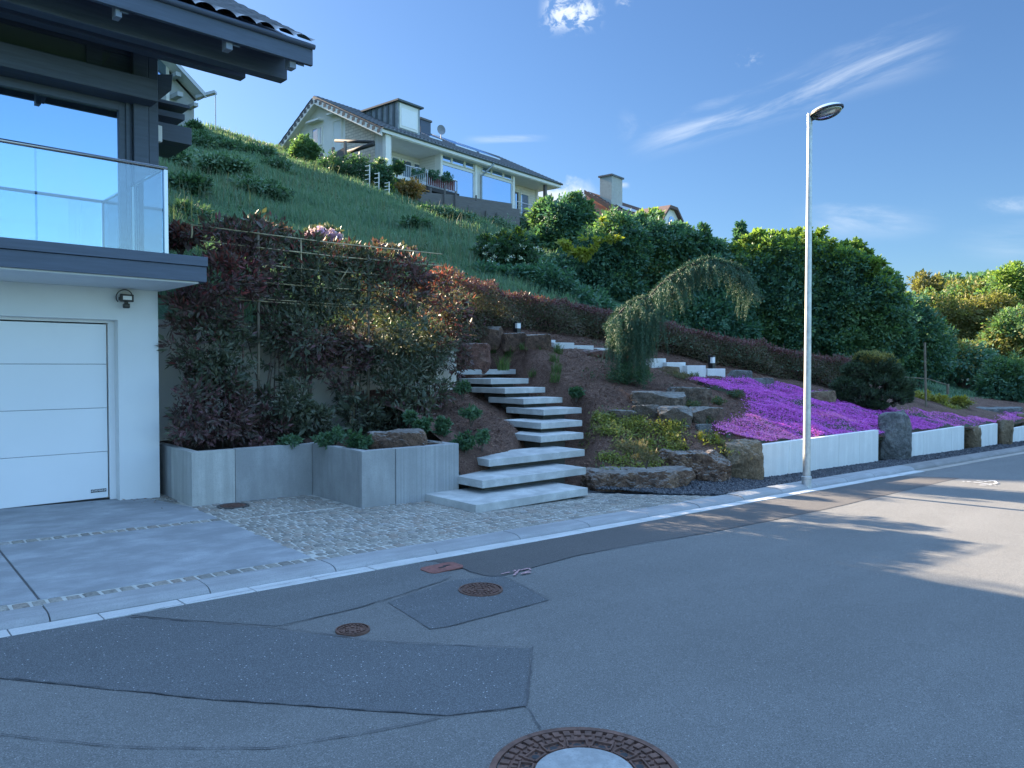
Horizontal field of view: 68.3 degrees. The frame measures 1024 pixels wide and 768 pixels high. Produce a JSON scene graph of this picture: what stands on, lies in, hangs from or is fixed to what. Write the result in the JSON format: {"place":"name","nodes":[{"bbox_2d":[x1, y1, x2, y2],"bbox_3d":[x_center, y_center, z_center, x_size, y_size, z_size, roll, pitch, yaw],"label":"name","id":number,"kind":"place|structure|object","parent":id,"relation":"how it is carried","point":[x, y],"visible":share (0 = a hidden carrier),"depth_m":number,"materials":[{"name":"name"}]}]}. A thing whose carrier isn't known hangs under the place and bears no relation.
{"place":"outdoors","nodes":[
{"label":"outdoors","id":0,"kind":"place"},
{"bbox_2d":[0,569,37,605],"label":"driveway","id":1,"kind":"structure","parent":0,"point":[14,589],"depth_m":5.32,"materials":[{"name":"concrete"}]},
{"bbox_2d":[15,536,310,599],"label":"driveway","id":2,"kind":"structure","parent":0,"point":[59,579],"depth_m":6.05,"materials":[{"name":"concrete"}]},
{"bbox_2d":[0,216,401,327],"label":"hillside","id":3,"kind":"structure","parent":0,"point":[162,309],"depth_m":11.14,"materials":[{"name":"brown soil"}]},
{"bbox_2d":[168,219,209,254],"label":"bush","id":4,"kind":"object","parent":3,"relation":"on","point":[175,228],"visible":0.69,"depth_m":11.87,"materials":[{"name":"red plant"}]},
{"bbox_2d":[168,198,222,222],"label":"wild bush","id":5,"kind":"object","parent":3,"relation":"on","point":[187,203],"visible":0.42,"depth_m":17.82,"materials":[{"name":"green plant"}]},
{"bbox_2d":[205,207,294,255],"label":"bush","id":6,"kind":"object","parent":3,"relation":"on","point":[256,215],"visible":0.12,"depth_m":12.01,"materials":[{"name":"green plant"}]},
{"bbox_2d":[301,222,346,250],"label":"rhododendron","id":7,"kind":"object","parent":3,"relation":"on","point":[327,228],"visible":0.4,"depth_m":12.23,"materials":[{"name":"pink plant"}]},
{"bbox_2d":[351,237,422,267],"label":"bush","id":8,"kind":"object","parent":3,"relation":"on","point":[378,243],"visible":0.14,"depth_m":12.14,"materials":[{"name":"green plant"}]},
{"bbox_2d":[0,493,711,611],"bbox_3d":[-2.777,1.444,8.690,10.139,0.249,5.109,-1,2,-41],"label":"cobblestone paving","id":9,"kind":"structure","parent":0,"point":[626,502],"depth_m":8.07,"materials":[{"name":"stone"}]},
{"bbox_2d":[0,497,216,541],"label":"driveway","id":10,"kind":"structure","parent":9,"relation":"on","point":[30,522],"depth_m":8.02,"materials":[{"name":"concrete"}]},
{"bbox_2d":[0,520,259,567],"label":"driveway","id":11,"kind":"structure","parent":9,"relation":"on","point":[17,555],"depth_m":6.83,"materials":[{"name":"concrete"}]},
{"bbox_2d":[159,440,458,507],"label":"planter wall","id":12,"kind":"structure","parent":9,"relation":"on","point":[358,478],"depth_m":9.21,"materials":[{"name":"concrete"}]},
{"bbox_2d":[159,438,280,450],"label":"planter soil","id":13,"kind":"structure","parent":12,"relation":"in","point":[218,444],"depth_m":9.95,"materials":[{"name":"brown soil"}]},
{"bbox_2d":[155,237,272,448],"bbox_3d":[-3.839,-0.518,9.755,1.513,2.808,1.245,-1,2,-41],"label":"photinia shrub","id":14,"kind":"object","parent":13,"relation":"on","point":[206,304],"visible":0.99,"depth_m":9.58,"materials":[{"name":"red plant"}]},
{"bbox_2d":[178,210,324,441],"bbox_3d":[-3.452,-0.789,10.349,2.036,3.328,1.209,-1,2,-41],"label":"photinia shrub","id":15,"kind":"object","parent":13,"relation":"on","point":[268,420],"visible":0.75,"depth_m":10.30,"materials":[{"name":"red plant"}]},
{"bbox_2d":[190,224,442,443],"bbox_3d":[-2.638,-0.553,10.964,3.929,3.041,0.147,-1,2,-41],"label":"trellis","id":16,"kind":"object","parent":13,"relation":"on","point":[257,233],"visible":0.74,"depth_m":10.58,"materials":[{"name":"metal"}]},
{"bbox_2d":[271,428,367,449],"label":"planter soil","id":17,"kind":"structure","parent":12,"relation":"in","point":[307,440],"depth_m":10.67,"materials":[{"name":"brown soil"}]},
{"bbox_2d":[264,230,363,442],"bbox_3d":[-2.830,-0.698,10.823,1.659,3.114,1.304,-1,2,-41],"label":"photinia shrub","id":18,"kind":"object","parent":17,"relation":"on","point":[307,408],"visible":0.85,"depth_m":10.63,"materials":[{"name":"green plant"}]},
{"bbox_2d":[311,423,351,449],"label":"shrub","id":19,"kind":"object","parent":17,"relation":"on","point":[326,438],"visible":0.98,"depth_m":9.44,"materials":[{"name":"green plant"}]},
{"bbox_2d":[340,427,373,449],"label":"shrub","id":20,"kind":"object","parent":17,"relation":"on","point":[360,441],"visible":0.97,"depth_m":9.17,"materials":[{"name":"green plant"}]},
{"bbox_2d":[319,235,402,434],"bbox_3d":[-2.229,-0.671,11.399,1.441,3.182,1.290,-1,2,-41],"label":"photinia shrub","id":21,"kind":"object","parent":17,"relation":"on","point":[347,398],"visible":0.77,"depth_m":11.17,"materials":[{"name":"green plant"}]},
{"bbox_2d":[367,428,427,449],"bbox_3d":[-1.458,0.806,9.615,0.773,0.454,0.513,0,1,-9],"label":"boulder","id":22,"kind":"object","parent":17,"relation":"on","point":[407,437],"visible":0.44,"depth_m":9.41,"materials":[{"name":"brown stone"}]},
{"bbox_2d":[356,250,447,430],"bbox_3d":[-1.625,-0.600,11.619,1.615,3.086,1.481,-1,2,-41],"label":"photinia shrub","id":23,"kind":"object","parent":17,"relation":"on","point":[411,376],"visible":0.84,"depth_m":11.47,"materials":[{"name":"green plant"}]},
{"bbox_2d":[395,176,428,200],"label":"maple shrub","id":24,"kind":"object","parent":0,"point":[411,188],"visible":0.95,"depth_m":37.75,"materials":[{"name":"orange plant"}]},
{"bbox_2d":[0,454,1023,767],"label":"road","id":25,"kind":"structure","parent":0,"point":[882,632],"depth_m":4.26,"materials":[{"name":"grey asphalt"}]},
{"bbox_2d":[0,617,530,714],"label":"road patch","id":26,"kind":"object","parent":25,"relation":"on","point":[223,662],"visible":1,"depth_m":4.11,"materials":[{"name":"grey asphalt"}]},
{"bbox_2d":[134,561,448,625],"bbox_3d":[-1.344,1.521,5.470,2.429,0.052,0.877,-1,2,-41],"label":"road patch","id":27,"kind":"object","parent":25,"relation":"on","point":[286,604],"visible":1,"depth_m":5.33,"materials":[{"name":"grey asphalt"}]},
{"bbox_2d":[335,623,369,636],"bbox_3d":[-0.992,1.533,4.703,0.212,0.022,0.212,-1,2,-41],"label":"manhole cover","id":28,"kind":"object","parent":25,"relation":"on","point":[353,629],"visible":0.99,"depth_m":4.69,"materials":[{"name":"metal"}]},
{"bbox_2d":[388,576,548,628],"bbox_3d":[-0.330,1.538,5.445,1.195,0.026,0.864,-1,2,-41],"label":"road patch","id":29,"kind":"object","parent":25,"relation":"on","point":[445,604],"visible":1,"depth_m":5.32,"materials":[{"name":"grey asphalt"}]},
{"bbox_2d":[458,582,502,596],"bbox_3d":[-0.234,1.536,5.632,0.333,0.022,0.333,-1,2,-41],"label":"manhole cover","id":30,"kind":"object","parent":29,"relation":"on","point":[480,589],"visible":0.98,"depth_m":5.61,"materials":[{"name":"metal"}]},
{"bbox_2d":[489,727,678,767],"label":"manhole cover","id":31,"kind":"object","parent":25,"relation":"on","point":[576,747],"visible":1,"depth_m":3.20,"materials":[{"name":"metal"}]},
{"bbox_2d":[402,476,956,575],"bbox_3d":[3.235,1.556,9.412,11.071,0.236,0.842,-1,2,-41],"label":"road patch","id":32,"kind":"object","parent":25,"relation":"on","point":[509,559],"visible":1,"depth_m":8.16,"materials":[{"name":"grey asphalt"}]},
{"bbox_2d":[223,180,975,396],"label":"hillside","id":33,"kind":"structure","parent":0,"point":[957,388],"depth_m":30.10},
{"bbox_2d":[158,59,216,128],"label":"grey house","id":34,"kind":"structure","parent":33,"relation":"on","point":[186,89],"depth_m":43.29,"materials":[{"name":"stone"}]},
{"bbox_2d":[168,168,213,197],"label":"wild bush","id":35,"kind":"object","parent":33,"relation":"on","point":[193,180],"visible":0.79,"depth_m":20.78,"materials":[{"name":"green plant"}]},
{"bbox_2d":[189,148,257,175],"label":"wild bush","id":36,"kind":"object","parent":33,"relation":"on","point":[219,161],"visible":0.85,"depth_m":27.25,"materials":[{"name":"green plant"}]},
{"bbox_2d":[225,172,296,202],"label":"wild bush","id":37,"kind":"object","parent":33,"relation":"on","point":[277,190],"visible":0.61,"depth_m":24.80,"materials":[{"name":"green plant"}]},
{"bbox_2d":[287,133,325,162],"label":"round clipped tree","id":38,"kind":"object","parent":33,"relation":"on","point":[303,147],"visible":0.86,"depth_m":41.73,"materials":[{"name":"green plant"}]},
{"bbox_2d":[311,150,375,186],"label":"clipped hedge","id":39,"kind":"object","parent":33,"relation":"on","point":[352,165],"visible":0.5,"depth_m":39.09,"materials":[{"name":"green plant"}]},
{"bbox_2d":[158,119,581,328],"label":"meadow grass","id":40,"kind":"structure","parent":33,"relation":"on","point":[330,206],"depth_m":25.57,"materials":[{"name":"green plant"}]},
{"bbox_2d":[368,161,397,188],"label":"bush","id":41,"kind":"object","parent":33,"relation":"on","point":[385,174],"visible":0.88,"depth_m":39.00,"materials":[{"name":"green plant"}]},
{"bbox_2d":[396,214,432,229],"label":"wild bush","id":42,"kind":"object","parent":33,"relation":"on","point":[404,221],"visible":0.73,"depth_m":27.14,"materials":[{"name":"green plant"}]},
{"bbox_2d":[278,96,562,228],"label":"white house","id":43,"kind":"structure","parent":33,"relation":"on","point":[399,129],"depth_m":45.42,"materials":[{"name":"paint"}]},
{"bbox_2d":[326,112,342,151],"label":"shuttered window","id":44,"kind":"structure","parent":43,"relation":"in","point":[337,125],"depth_m":44.46,"materials":[{"name":"white paint"}]},
{"bbox_2d":[443,163,474,197],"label":"window","id":45,"kind":"structure","parent":43,"relation":"in","point":[465,178],"depth_m":47.03,"materials":[{"name":"blue glass"}]},
{"bbox_2d":[480,173,511,202],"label":"window","id":46,"kind":"structure","parent":43,"relation":"in","point":[493,188],"depth_m":49.46,"materials":[{"name":"blue glass"}]},
{"bbox_2d":[417,185,519,225],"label":"deck retaining wall","id":47,"kind":"structure","parent":33,"relation":"on","point":[491,208],"depth_m":44.22,"materials":[{"name":"grey concrete"}]},
{"bbox_2d":[469,224,562,268],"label":"elder shrub","id":48,"kind":"object","parent":33,"relation":"on","point":[506,247],"visible":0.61,"depth_m":23.53,"materials":[{"name":"green plant"}]},
{"bbox_2d":[466,256,619,309],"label":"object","id":49,"kind":"object","parent":33,"relation":"on","point":[547,274],"visible":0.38,"depth_m":21.41,"materials":[{"name":"green plant"}]},
{"bbox_2d":[523,189,601,254],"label":"broadleaf tree","id":50,"kind":"object","parent":33,"relation":"on","point":[566,216],"visible":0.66,"depth_m":32.23,"materials":[{"name":"green plant"}]},
{"bbox_2d":[543,204,657,303],"bbox_3d":[2.549,-3.957,25.296,4.654,4.047,3.138,0,1,6],"label":"broadleaf tree","id":51,"kind":"object","parent":33,"relation":"on","point":[601,259],"visible":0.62,"depth_m":24.80,"materials":[{"name":"green plant"}]},
{"bbox_2d":[584,173,690,232],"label":"hillside house","id":52,"kind":"structure","parent":33,"relation":"on","point":[610,190],"depth_m":55.38,"materials":[{"name":"grey paint"}]},
{"bbox_2d":[616,208,736,301],"bbox_3d":[5.356,-3.837,26.318,4.499,4.450,3.865,-1,2,-41],"label":"broadleaf tree","id":53,"kind":"object","parent":33,"relation":"on","point":[676,243],"visible":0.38,"depth_m":25.86,"materials":[{"name":"green plant"}]},
{"bbox_2d":[660,251,764,343],"bbox_3d":[6.329,-2.615,24.701,4.221,3.516,2.497,0,1,-6],"label":"broadleaf tree","id":54,"kind":"object","parent":33,"relation":"on","point":[713,311],"visible":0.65,"depth_m":24.22,"materials":[{"name":"green plant"}]},
{"bbox_2d":[724,227,800,348],"bbox_3d":[8.518,-2.641,25.980,2.855,5.607,2.702,0,1,3],"label":"hornbeam","id":55,"kind":"object","parent":33,"relation":"on","point":[760,246],"visible":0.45,"depth_m":25.33,"materials":[{"name":"green plant"}]},
{"bbox_2d":[761,224,850,354],"bbox_3d":[9.934,-2.666,25.523,3.131,5.654,3.087,-1,2,-41],"label":"hornbeam","id":56,"kind":"object","parent":33,"relation":"on","point":[792,265],"visible":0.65,"depth_m":24.92,"materials":[{"name":"green plant"}]},
{"bbox_2d":[811,236,887,363],"bbox_3d":[11.149,-2.426,25.130,2.884,5.182,2.775,-1,2,-41],"label":"hornbeam","id":57,"kind":"object","parent":33,"relation":"on","point":[846,261],"visible":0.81,"depth_m":24.56,"materials":[{"name":"green plant"}]},
{"bbox_2d":[855,254,919,383],"bbox_3d":[12.215,-2.015,24.880,2.543,4.444,2.229,-1,2,-41],"label":"hornbeam","id":58,"kind":"object","parent":33,"relation":"on","point":[895,329],"visible":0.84,"depth_m":24.31,"materials":[{"name":"green plant"}]},
{"bbox_2d":[895,289,959,387],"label":"wood tree","id":59,"kind":"object","parent":33,"relation":"on","point":[940,350],"visible":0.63,"depth_m":30.49,"materials":[{"name":"green plant"}]},
{"bbox_2d":[929,338,1007,389],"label":"wood tree","id":60,"kind":"object","parent":33,"relation":"on","point":[970,354],"visible":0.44,"depth_m":33.53,"materials":[{"name":"green plant"}]},
{"bbox_2d":[182,0,1023,290],"label":"sky","id":61,"kind":"structure","parent":0,"point":[701,108],"materials":[{"name":"blue"}]},
{"bbox_2d":[360,325,1023,485],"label":"garden bed","id":62,"kind":"object","parent":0,"point":[523,369],"visible":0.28,"depth_m":14.41,"materials":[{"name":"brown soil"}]},
{"bbox_2d":[456,343,490,377],"bbox_3d":[-0.909,-0.458,14.904,0.990,0.701,0.702,0,1,-6],"label":"boulder","id":63,"kind":"object","parent":62,"relation":"on","point":[480,353],"visible":0.53,"depth_m":14.67,"materials":[{"name":"stone"}]},
{"bbox_2d":[479,326,502,350],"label":"boulder","id":64,"kind":"object","parent":62,"relation":"on","point":[492,337],"visible":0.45,"depth_m":15.96,"materials":[{"name":"stone"}]},
{"bbox_2d":[501,332,525,351],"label":"boulder","id":65,"kind":"object","parent":62,"relation":"on","point":[512,340],"visible":0.79,"depth_m":15.69,"materials":[{"name":"brown stone"}]},
{"bbox_2d":[524,334,551,350],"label":"boulder","id":66,"kind":"object","parent":62,"relation":"on","point":[543,341],"visible":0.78,"depth_m":15.48,"materials":[{"name":"brown stone"}]},
{"bbox_2d":[580,465,695,492],"bbox_3d":[1.842,1.516,10.920,1.712,0.619,1.042,-1,1,-22],"label":"boulder","id":67,"kind":"object","parent":62,"relation":"on","point":[671,477],"visible":0.55,"depth_m":10.56,"materials":[{"name":"grey stone"}]},
{"bbox_2d":[442,267,856,386],"bbox_3d":[3.583,-1.079,18.273,11.519,2.759,2.585,-1,1,-24],"label":"red tipped hedge","id":68,"kind":"object","parent":62,"relation":"on","point":[500,302],"visible":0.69,"depth_m":18.14,"materials":[{"name":"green plant"}]},
{"bbox_2d":[630,391,685,405],"bbox_3d":[2.576,0.314,13.339,0.977,0.380,0.588,0,1,5],"label":"stone","id":69,"kind":"object","parent":62,"relation":"on","point":[660,398],"visible":0.71,"depth_m":13.13,"materials":[{"name":"grey stone"}]},
{"bbox_2d":[578,406,751,469],"bbox_3d":[1.916,0.932,11.805,3.007,1.131,2.803,-1,2,-41],"label":"ground cover","id":70,"kind":"object","parent":62,"relation":"on","point":[668,439],"visible":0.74,"depth_m":12.13,"materials":[{"name":"green plant"}]},
{"bbox_2d":[657,406,692,424],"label":"stone","id":71,"kind":"object","parent":62,"relation":"on","point":[672,413],"visible":0.74,"depth_m":12.53,"materials":[{"name":"grey stone"}]},
{"bbox_2d":[602,254,765,388],"bbox_3d":[3.254,-1.165,14.391,3.192,2.619,1.378,0,1,-1],"label":"weeping conifer","id":72,"kind":"object","parent":62,"relation":"on","point":[632,333],"visible":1,"depth_m":14.16,"materials":[{"name":"green plant"}]},
{"bbox_2d":[666,387,712,406],"bbox_3d":[3.248,0.272,13.885,0.845,0.449,0.507,0,1,-1],"label":"stone","id":73,"kind":"object","parent":62,"relation":"on","point":[704,395],"visible":0.6,"depth_m":13.66,"materials":[{"name":"grey stone"}]},
{"bbox_2d":[659,448,731,481],"bbox_3d":[2.884,1.432,11.739,1.195,0.854,0.971,-1,2,-41],"label":"boulder","id":74,"kind":"object","parent":62,"relation":"on","point":[711,465],"visible":0.5,"depth_m":11.36,"materials":[{"name":"grey stone"}]},
{"bbox_2d":[689,406,724,425],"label":"stone","id":75,"kind":"object","parent":62,"relation":"on","point":[701,414],"visible":0.56,"depth_m":12.67,"materials":[{"name":"grey stone"}]},
{"bbox_2d":[688,374,1023,442],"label":"phlox flowers","id":76,"kind":"object","parent":62,"relation":"on","point":[789,405],"visible":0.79,"depth_m":15.55,"materials":[{"name":"purple plant"}]},
{"bbox_2d":[827,349,918,409],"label":"mountain pine","id":77,"kind":"object","parent":62,"relation":"on","point":[862,364],"visible":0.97,"depth_m":17.30,"materials":[{"name":"green plant"}]},
{"bbox_2d":[964,425,981,448],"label":"boulder","id":78,"kind":"object","parent":62,"relation":"on","point":[972,437],"visible":0.63,"depth_m":18.53,"materials":[{"name":"grey stone"}]},
{"bbox_2d":[973,348,1023,402],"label":"wood tree","id":79,"kind":"object","parent":62,"relation":"on","point":[1002,380],"visible":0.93,"depth_m":29.69,"materials":[{"name":"green plant"}]},
{"bbox_2d":[588,441,1023,495],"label":"gravel strip","id":80,"kind":"object","parent":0,"point":[604,492],"visible":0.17,"depth_m":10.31,"materials":[{"name":"grey gravel"}]},
{"bbox_2d":[723,438,763,479],"bbox_3d":[3.642,1.314,11.936,0.640,0.886,0.485,0,1,-3],"label":"boulder","id":81,"kind":"object","parent":80,"relation":"on","point":[744,465],"visible":0.62,"depth_m":11.74,"materials":[{"name":"grey stone"}]},
{"bbox_2d":[762,430,877,476],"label":"garden wall","id":82,"kind":"structure","parent":80,"relation":"on","point":[827,451],"depth_m":13.34,"materials":[{"name":"concrete"}]},
{"bbox_2d":[878,410,911,459],"bbox_3d":[7.793,1.164,15.332,0.696,1.287,0.384,0,1,4],"label":"boulder","id":83,"kind":"object","parent":80,"relation":"on","point":[896,441],"visible":0.79,"depth_m":15.20,"materials":[{"name":"grey stone"}]},
{"bbox_2d":[996,420,1013,444],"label":"boulder","id":84,"kind":"object","parent":80,"relation":"on","point":[1005,430],"visible":0.72,"depth_m":19.60,"materials":[{"name":"grey stone"}]},
{"bbox_3d":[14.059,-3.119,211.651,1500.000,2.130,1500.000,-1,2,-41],"label":"ground","id":85,"kind":"structure","parent":0,"visible":0},
{"bbox_2d":[0,0,315,508],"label":"modern house","id":86,"kind":"structure","parent":85,"relation":"on","point":[91,131],"depth_m":8.62,"materials":[{"name":"white paint"}]},
{"bbox_2d":[0,321,109,508],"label":"garage door","id":87,"kind":"structure","parent":86,"relation":"in","point":[54,442],"depth_m":8.71,"materials":[{"name":"white metal"}]},
{"bbox_2d":[0,86,119,248],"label":"window pane","id":88,"kind":"structure","parent":86,"relation":"in","point":[74,199],"depth_m":8.58,"materials":[{"name":"blue glass"}]},
{"bbox_2d":[0,75,132,249],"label":"window frame","id":89,"kind":"structure","parent":86,"relation":"in","point":[124,110],"depth_m":9.00,"materials":[{"name":"grey metal"}]},
{"bbox_2d":[158,319,455,440],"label":"retaining wall","id":90,"kind":"structure","parent":85,"relation":"on","point":[169,376],"depth_m":10.88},
{"bbox_2d":[0,465,914,630],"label":"kerb","id":91,"kind":"structure","parent":85,"relation":"on","point":[55,611],"depth_m":6.30,"materials":[{"name":"concrete"}]},
{"bbox_2d":[801,102,843,488],"bbox_3d":[4.549,-1.206,11.078,0.338,5.721,0.552,-1,2,-41],"label":"street lamp","id":92,"kind":"object","parent":91,"relation":"on","point":[827,109],"visible":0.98,"depth_m":11.18,"materials":[{"name":"metal"}]},
{"bbox_2d":[0,470,924,637],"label":"gutter","id":93,"kind":"object","parent":85,"relation":"on","point":[87,619],"visible":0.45,"depth_m":6.13,"materials":[{"name":"concrete"}]},
{"bbox_2d":[352,389,579,487],"bbox_3d":[-0.534,0.864,11.299,2.250,1.544,3.729,-1,2,-41],"label":"garden bed","id":94,"kind":"object","parent":85,"relation":"on","point":[468,462],"visible":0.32,"depth_m":11.53,"materials":[{"name":"brown soil"}]},
{"bbox_2d":[402,264,477,434],"bbox_3d":[-1.236,-0.617,12.453,1.134,2.876,1.843,0,1,18],"label":"photinia shrub","id":95,"kind":"object","parent":94,"relation":"on","point":[452,339],"visible":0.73,"depth_m":12.43,"materials":[{"name":"green plant"}]},
{"bbox_2d":[448,429,480,453],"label":"shrub","id":96,"kind":"object","parent":94,"relation":"on","point":[465,442],"visible":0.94,"depth_m":10.07,"materials":[{"name":"green plant"}]},
{"bbox_2d":[425,369,587,512],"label":"floating staircase","id":97,"kind":"structure","parent":85,"relation":"on","point":[536,470],"depth_m":10.60,"materials":[{"name":"concrete"}]},
{"bbox_2d":[905,268,955,299],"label":"wood tree","id":98,"kind":"object","parent":85,"relation":"on","point":[935,281],"visible":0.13,"depth_m":51.38,"materials":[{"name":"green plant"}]},
{"bbox_2d":[911,426,963,456],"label":"garden wall","id":99,"kind":"structure","parent":85,"relation":"on","point":[937,440],"depth_m":16.84,"materials":[{"name":"concrete"}]},
{"bbox_2d":[913,274,995,318],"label":"wood tree","id":100,"kind":"object","parent":85,"relation":"on","point":[965,287],"visible":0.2,"depth_m":47.39,"materials":[{"name":"green plant"}]},
{"bbox_2d":[903,446,1023,469],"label":"kerb","id":101,"kind":"structure","parent":85,"relation":"on","point":[950,460],"depth_m":15.63,"materials":[{"name":"concrete"}]},
{"bbox_2d":[933,290,1023,380],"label":"wood tree","id":102,"kind":"object","parent":85,"relation":"on","point":[965,318],"visible":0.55,"depth_m":42.10,"materials":[{"name":"green plant"}]},
{"bbox_2d":[979,423,997,446],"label":"garden wall","id":103,"kind":"structure","parent":85,"relation":"on","point":[989,434],"depth_m":19.08,"materials":[{"name":"concrete"}]},
{"bbox_2d":[972,303,1023,360],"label":"wood tree","id":104,"kind":"object","parent":85,"relation":"on","point":[1007,336],"visible":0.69,"depth_m":39.45,"materials":[{"name":"green plant"}]},
{"bbox_2d":[972,260,1023,315],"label":"wood tree","id":105,"kind":"object","parent":85,"relation":"on","point":[1009,278],"visible":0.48,"depth_m":43.26,"materials":[{"name":"green plant"}]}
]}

